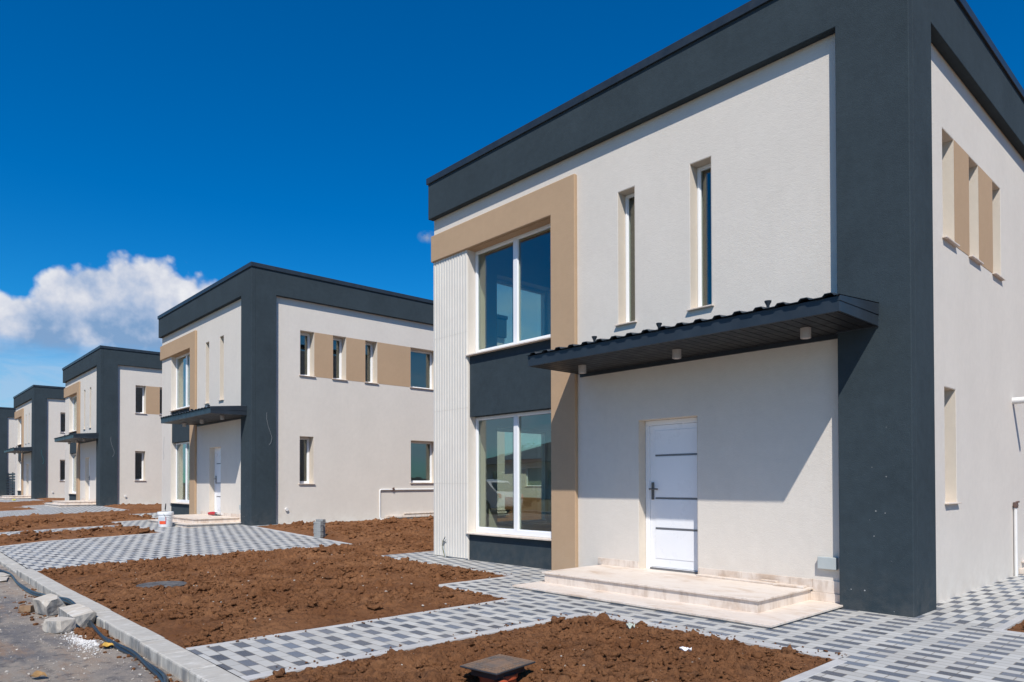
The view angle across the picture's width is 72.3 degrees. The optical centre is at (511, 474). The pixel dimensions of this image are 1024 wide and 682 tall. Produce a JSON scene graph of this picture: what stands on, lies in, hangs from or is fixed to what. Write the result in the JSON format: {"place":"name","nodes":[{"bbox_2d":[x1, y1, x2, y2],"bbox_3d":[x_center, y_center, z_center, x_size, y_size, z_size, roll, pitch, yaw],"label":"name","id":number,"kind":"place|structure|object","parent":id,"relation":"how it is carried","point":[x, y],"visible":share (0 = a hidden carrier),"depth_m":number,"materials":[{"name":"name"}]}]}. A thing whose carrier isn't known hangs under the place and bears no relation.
{"place":"outdoors","nodes":[
{"label":"outdoors","id":0,"kind":"place"},
{"bbox_2d":[0,510,158,545],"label":"soil","id":1,"kind":"structure","parent":0,"point":[73,517],"depth_m":19.23,"materials":[{"name":"brown soil"}]},
{"bbox_2d":[0,498,161,513],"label":"soil","id":2,"kind":"structure","parent":0,"point":[139,508],"depth_m":29.79,"materials":[{"name":"brown soil"}]},
{"bbox_2d":[0,565,182,681],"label":"road","id":3,"kind":"structure","parent":0,"point":[22,662],"depth_m":5.86,"materials":[{"name":"grey asphalt"}]},
{"bbox_2d":[0,576,8,581],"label":"concrete chunk","id":4,"kind":"object","parent":3,"relation":"on","point":[3,579],"visible":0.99,"depth_m":10.36,"materials":[{"name":"grey concrete"}]},
{"bbox_2d":[0,572,10,576],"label":"concrete chunk","id":5,"kind":"object","parent":3,"relation":"on","point":[2,574],"visible":0.73,"depth_m":10.80,"materials":[{"name":"grey concrete"}]},
{"bbox_2d":[19,605,34,612],"bbox_3d":[-5.449,1.509,7.877,0.132,0.084,0.104,0,-1,-2],"label":"concrete chunk","id":6,"kind":"object","parent":3,"relation":"on","point":[26,608],"visible":0.91,"depth_m":7.83,"materials":[{"name":"brown stone"}]},
{"bbox_2d":[30,671,46,676],"bbox_3d":[-3.496,1.481,5.173,0.130,0.040,0.073,0,17,3],"label":"dry leaf","id":7,"kind":"object","parent":3,"relation":"on","point":[37,673],"visible":1,"depth_m":5.18,"materials":[{"name":"plant"}]},
{"bbox_2d":[32,593,63,615],"bbox_3d":[-5.117,1.441,7.735,0.277,0.180,0.192,5,10,27],"label":"concrete chunk","id":8,"kind":"object","parent":3,"relation":"on","point":[50,604],"visible":0.97,"depth_m":7.67,"materials":[{"name":"grey concrete"}]},
{"bbox_2d":[42,616,75,633],"bbox_3d":[-4.413,1.469,6.833,0.256,0.131,0.165,1,2,20],"label":"concrete chunk","id":9,"kind":"object","parent":3,"relation":"on","point":[58,625],"visible":1,"depth_m":6.78,"materials":[{"name":"grey concrete"}]},
{"bbox_2d":[59,603,96,628],"bbox_3d":[-4.413,1.439,7.114,0.439,0.153,0.210,7,14,35],"label":"concrete chunk","id":10,"kind":"object","parent":3,"relation":"on","point":[82,615],"visible":0.67,"depth_m":7.03,"materials":[{"name":"grey concrete"}]},
{"bbox_2d":[0,569,163,681],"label":"cable","id":11,"kind":"object","parent":3,"relation":"on","point":[145,663],"visible":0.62,"depth_m":5.99,"materials":[{"name":"black rubber"}]},
{"bbox_2d":[0,571,168,681],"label":"cable","id":12,"kind":"object","parent":3,"relation":"on","point":[124,651],"visible":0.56,"depth_m":6.28,"materials":[{"name":"black rubber"}]},
{"bbox_2d":[54,631,117,656],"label":"white crumbs","id":13,"kind":"object","parent":3,"relation":"on","point":[84,642],"visible":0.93,"depth_m":6.35,"materials":[{"name":"white gravel"}]},
{"bbox_2d":[4,588,178,681],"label":"spilled soil","id":14,"kind":"structure","parent":3,"relation":"on","point":[90,633],"depth_m":6.64,"materials":[{"name":"brown soil"}]},
{"bbox_2d":[101,642,113,646],"bbox_3d":[-3.531,1.491,6.116,0.110,0.037,0.062,0,16,-12],"label":"dry leaf","id":15,"kind":"object","parent":3,"relation":"on","point":[106,644],"visible":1,"depth_m":6.12,"materials":[{"name":"yellow plant"}]},
{"bbox_2d":[257,515,507,543],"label":"soil","id":16,"kind":"structure","parent":0,"point":[346,539],"depth_m":17.14,"materials":[{"name":"brown soil"}]},
{"bbox_2d":[1,497,843,677],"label":"verge","id":17,"kind":"structure","parent":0,"point":[530,508],"depth_m":30.80,"materials":[{"name":"brown soil"}]},
{"bbox_2d":[0,407,15,494],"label":"detached house","id":18,"kind":"structure","parent":17,"relation":"on","point":[7,434],"depth_m":55.75,"materials":[{"name":"white paint"}]},
{"bbox_2d":[6,472,14,494],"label":"slat fence","id":19,"kind":"object","parent":17,"relation":"on","point":[8,485],"visible":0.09,"depth_m":54.09,"materials":[{"name":"grey metal"}]},
{"bbox_2d":[0,385,64,499],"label":"detached house","id":20,"kind":"structure","parent":17,"relation":"on","point":[38,451],"depth_m":43.75,"materials":[{"name":"white paint"}]},
{"bbox_2d":[44,345,161,506],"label":"detached house","id":21,"kind":"structure","parent":17,"relation":"on","point":[111,438],"depth_m":31.75,"materials":[{"name":"white paint"}]},
{"bbox_2d":[72,453,75,492],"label":"window","id":22,"kind":"structure","parent":21,"relation":"in","point":[73,489],"depth_m":35.80,"materials":[{"name":"white plastic"}]},
{"bbox_2d":[73,395,76,430],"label":"window","id":23,"kind":"structure","parent":21,"relation":"in","point":[74,397],"depth_m":35.87,"materials":[{"name":"white plastic"}]},
{"bbox_2d":[88,458,89,498],"bbox_3d":[-19.748,0.225,32.895,0.136,2.033,0.913,1,-1,-42],"label":"door","id":24,"kind":"structure","parent":21,"relation":"in","point":[89,458],"depth_m":33.16,"materials":[{"name":"white paint"}]},
{"bbox_2d":[134,451,143,480],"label":"window","id":25,"kind":"structure","parent":21,"relation":"in","point":[135,451],"depth_m":31.99,"materials":[{"name":"white plastic"}]},
{"bbox_2d":[136,386,143,413],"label":"window","id":26,"kind":"structure","parent":21,"relation":"in","point":[142,412],"depth_m":32.03,"materials":[{"name":"white plastic"}]},
{"bbox_2d":[0,554,652,681],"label":"pebbles","id":27,"kind":"object","parent":17,"relation":"on","point":[110,649],"visible":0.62,"depth_m":6.13,"materials":[{"name":"grey stone"}]},
{"bbox_2d":[149,261,507,527],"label":"detached house","id":28,"kind":"structure","parent":17,"relation":"on","point":[289,396],"depth_m":20.64,"materials":[{"name":"white paint"}]},
{"bbox_2d":[176,441,188,502],"bbox_3d":[-10.782,-0.071,23.247,0.075,2.027,2.075,1,-1,-42],"label":"window","id":29,"kind":"structure","parent":28,"relation":"in","point":[186,500],"depth_m":23.24,"materials":[{"name":"white plastic"}]},
{"bbox_2d":[176,352,189,408],"bbox_3d":[-10.789,-3.098,23.283,0.075,1.851,2.075,1,-1,-42],"label":"window","id":30,"kind":"structure","parent":28,"relation":"in","point":[187,354],"depth_m":23.45,"materials":[{"name":"white plastic"}]},
{"bbox_2d":[208,512,220,515],"bbox_3d":[-8.734,1.145,20.596,0.675,0.114,0.280,-1,-1,35],"label":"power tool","id":31,"kind":"object","parent":28,"relation":"on","point":[212,513],"visible":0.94,"depth_m":20.50,"materials":[{"name":"red plastic"}]},
{"bbox_2d":[214,448,220,512],"bbox_3d":[-8.708,0.211,20.925,0.136,2.033,0.913,1,-1,-42],"label":"door","id":32,"kind":"structure","parent":28,"relation":"in","point":[217,484],"depth_m":21.07,"materials":[{"name":"white paint"}]},
{"bbox_2d":[300,437,308,483],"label":"window","id":33,"kind":"structure","parent":28,"relation":"in","point":[301,438],"depth_m":20.03,"materials":[{"name":"white plastic"}]},
{"bbox_2d":[299,333,314,376],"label":"window","id":34,"kind":"structure","parent":28,"relation":"in","point":[304,334],"depth_m":20.07,"materials":[{"name":"white plastic"}]},
{"bbox_2d":[332,338,347,380],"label":"window","id":35,"kind":"structure","parent":28,"relation":"in","point":[338,339],"depth_m":20.75,"materials":[{"name":"white plastic"}]},
{"bbox_2d":[364,342,378,383],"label":"window","id":36,"kind":"structure","parent":28,"relation":"in","point":[371,344],"depth_m":21.46,"materials":[{"name":"white plastic"}]},
{"bbox_2d":[411,441,431,482],"bbox_3d":[-3.014,-0.400,22.653,1.002,1.332,0.075,1,-1,-42],"label":"window","id":37,"kind":"structure","parent":28,"relation":"in","point":[415,442],"depth_m":22.93,"materials":[{"name":"white plastic"}]},
{"bbox_2d":[410,349,433,389],"bbox_3d":[-2.924,-3.374,22.575,1.090,1.275,0.375,1,-1,-42],"label":"window","id":38,"kind":"structure","parent":28,"relation":"in","point":[430,353],"depth_m":22.97,"materials":[{"name":"white plastic"}]},
{"bbox_2d":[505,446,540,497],"bbox_3d":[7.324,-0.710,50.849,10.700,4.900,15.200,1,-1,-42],"label":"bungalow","id":39,"kind":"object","parent":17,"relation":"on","point":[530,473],"visible":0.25,"depth_m":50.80,"materials":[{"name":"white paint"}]},
{"bbox_2d":[426,0,1023,628],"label":"detached house","id":40,"kind":"structure","parent":17,"relation":"on","point":[764,258],"depth_m":8.62,"materials":[{"name":"white paint"}]},
{"bbox_2d":[475,224,550,352],"bbox_3d":[0.077,-3.033,11.683,0.075,1.851,2.075,1,-1,-42],"label":"window","id":41,"kind":"structure","parent":40,"relation":"in","point":[515,240],"depth_m":11.67,"materials":[{"name":"white plastic"}]},
{"bbox_2d":[476,409,550,537],"bbox_3d":[0.084,-0.006,11.646,0.075,2.027,2.075,1,-1,-42],"label":"window","id":42,"kind":"structure","parent":40,"relation":"in","point":[517,530],"depth_m":11.62,"materials":[{"name":"white plastic"}]},
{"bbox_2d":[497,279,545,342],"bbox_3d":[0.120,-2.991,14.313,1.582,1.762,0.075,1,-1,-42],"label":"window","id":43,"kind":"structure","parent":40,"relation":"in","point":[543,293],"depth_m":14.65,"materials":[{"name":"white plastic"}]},
{"bbox_2d":[614,193,636,326],"bbox_3d":[1.658,-3.023,9.802,0.278,1.884,0.362,1,-1,-42],"label":"window","id":44,"kind":"structure","parent":40,"relation":"in","point":[627,198],"depth_m":9.93,"materials":[{"name":"white plastic"}]},
{"bbox_2d":[645,417,697,573],"bbox_3d":[2.158,0.277,9.325,0.136,2.033,0.913,1,-1,-42],"label":"door","id":45,"kind":"structure","parent":40,"relation":"in","point":[671,444],"depth_m":9.34,"materials":[{"name":"white paint"}]},
{"bbox_2d":[686,163,713,310],"bbox_3d":[2.456,-3.035,8.930,0.278,1.884,0.377,1,-1,-42],"label":"window frame","id":46,"kind":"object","parent":40,"relation":"in","point":[699,170],"depth_m":9.07,"materials":[{"name":"white plastic"}]},
{"bbox_2d":[696,574,774,584],"bbox_3d":[2.695,1.248,8.326,0.070,0.018,1.150,0,-1,-41],"label":"marble offcut","id":47,"kind":"object","parent":40,"relation":"on","point":[739,579],"visible":0.91,"depth_m":8.34,"materials":[{"name":"beige stone"}]},
{"bbox_2d":[760,579,777,581],"bbox_3d":[2.967,1.225,8.088,0.050,0.016,0.200,0,-1,-36],"label":"marble offcut","id":48,"kind":"object","parent":40,"relation":"on","point":[768,580],"visible":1,"depth_m":8.07,"materials":[{"name":"beige stone"}]},
{"bbox_2d":[773,583,806,587],"bbox_3d":[3.105,1.240,7.834,0.340,0.018,0.100,-1,-1,45],"label":"marble offcut","id":49,"kind":"object","parent":40,"relation":"on","point":[790,585],"visible":1,"depth_m":7.80,"materials":[{"name":"beige stone"}]},
{"bbox_2d":[942,235,959,246],"bbox_3d":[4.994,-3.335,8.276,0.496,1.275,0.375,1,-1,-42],"label":"window sill","id":50,"kind":"structure","parent":40,"relation":"in","point":[946,237],"depth_m":8.12,"materials":[{"name":"white plastic"}]},
{"bbox_2d":[945,502,961,503],"bbox_3d":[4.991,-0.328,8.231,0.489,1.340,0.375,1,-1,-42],"label":"window sill","id":51,"kind":"structure","parent":40,"relation":"in","point":[945,502],"depth_m":8.08,"materials":[{"name":"white plastic"}]},
{"bbox_2d":[969,255,983,264],"bbox_3d":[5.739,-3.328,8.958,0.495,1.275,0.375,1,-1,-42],"label":"window sill","id":52,"kind":"structure","parent":40,"relation":"in","point":[972,257],"depth_m":8.81,"materials":[{"name":"white plastic"}]},
{"bbox_2d":[992,272,1005,280],"bbox_3d":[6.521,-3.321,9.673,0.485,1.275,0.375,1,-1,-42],"label":"window sill","id":53,"kind":"structure","parent":40,"relation":"in","point":[996,274],"depth_m":9.51,"materials":[{"name":"white plastic"}]},
{"bbox_2d":[0,512,1023,681],"bbox_3d":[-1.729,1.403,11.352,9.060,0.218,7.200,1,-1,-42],"label":"soil","id":54,"kind":"structure","parent":0,"point":[297,619],"depth_m":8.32,"materials":[{"name":"brown soil"}]},
{"bbox_2d":[136,581,186,587],"bbox_3d":[-4.527,1.474,9.061,0.600,0.118,0.600,1,-1,-42],"label":"manhole cover","id":55,"kind":"object","parent":54,"relation":"on","point":[167,583],"visible":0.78,"depth_m":9.07,"materials":[{"name":"plastic"}]},
{"bbox_2d":[0,495,1023,681],"bbox_3d":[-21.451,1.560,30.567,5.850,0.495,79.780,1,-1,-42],"label":"paving","id":56,"kind":"structure","parent":0,"point":[873,647],"depth_m":6.47,"materials":[{"name":"grey concrete"}]},
{"bbox_2d":[157,511,173,526],"bbox_3d":[-9.216,1.190,18.645,0.400,0.402,0.436,1,-1,-42],"label":"bucket","id":57,"kind":"object","parent":56,"relation":"on","point":[165,519],"visible":0.98,"depth_m":18.51,"materials":[{"name":"white plastic"}]},
{"bbox_2d":[0,499,1023,681],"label":"paving edge","id":58,"kind":"object","parent":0,"point":[837,661],"visible":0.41,"depth_m":6.15,"materials":[{"name":"concrete"}]},
{"bbox_2d":[0,0,1023,455],"label":"sky","id":59,"kind":"structure","parent":0,"point":[152,151],"materials":[{"name":"blue"}]},
{"bbox_2d":[249,613,827,681],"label":"soil","id":60,"kind":"structure","parent":0,"point":[406,657],"depth_m":5.11,"materials":[{"name":"brown soil"}]},
{"bbox_2d":[460,654,535,681],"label":"inspection chamber","id":61,"kind":"object","parent":60,"relation":"on","point":[500,668],"visible":1,"depth_m":4.66,"materials":[{"name":"grey concrete"}]},
{"bbox_2d":[626,622,634,628],"bbox_3d":[1.051,1.341,6.211,0.073,0.056,0.054,0,-1,23],"label":"plastic scrap","id":62,"kind":"object","parent":60,"relation":"on","point":[629,625],"visible":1,"depth_m":6.20,"materials":[{"name":"white plastic"}]},
{"bbox_2d":[679,646,691,650],"bbox_3d":[1.290,1.298,5.210,0.088,0.032,0.032,0,-1,23],"label":"paper scrap","id":63,"kind":"object","parent":60,"relation":"on","point":[682,648],"visible":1,"depth_m":5.20,"materials":[{"name":"white paper"}]},
{"bbox_2d":[1007,620,1023,631],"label":"soil","id":64,"kind":"structure","parent":0,"point":[1018,627],"depth_m":6.44,"materials":[{"name":"brown soil"}]},
{"label":"ground","id":65,"kind":"structure","parent":0,"visible":0},
{"bbox_2d":[0,552,246,681],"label":"kerb","id":66,"kind":"structure","parent":65,"relation":"on","point":[179,662],"depth_m":6.09,"materials":[{"name":"concrete"}]}
]}

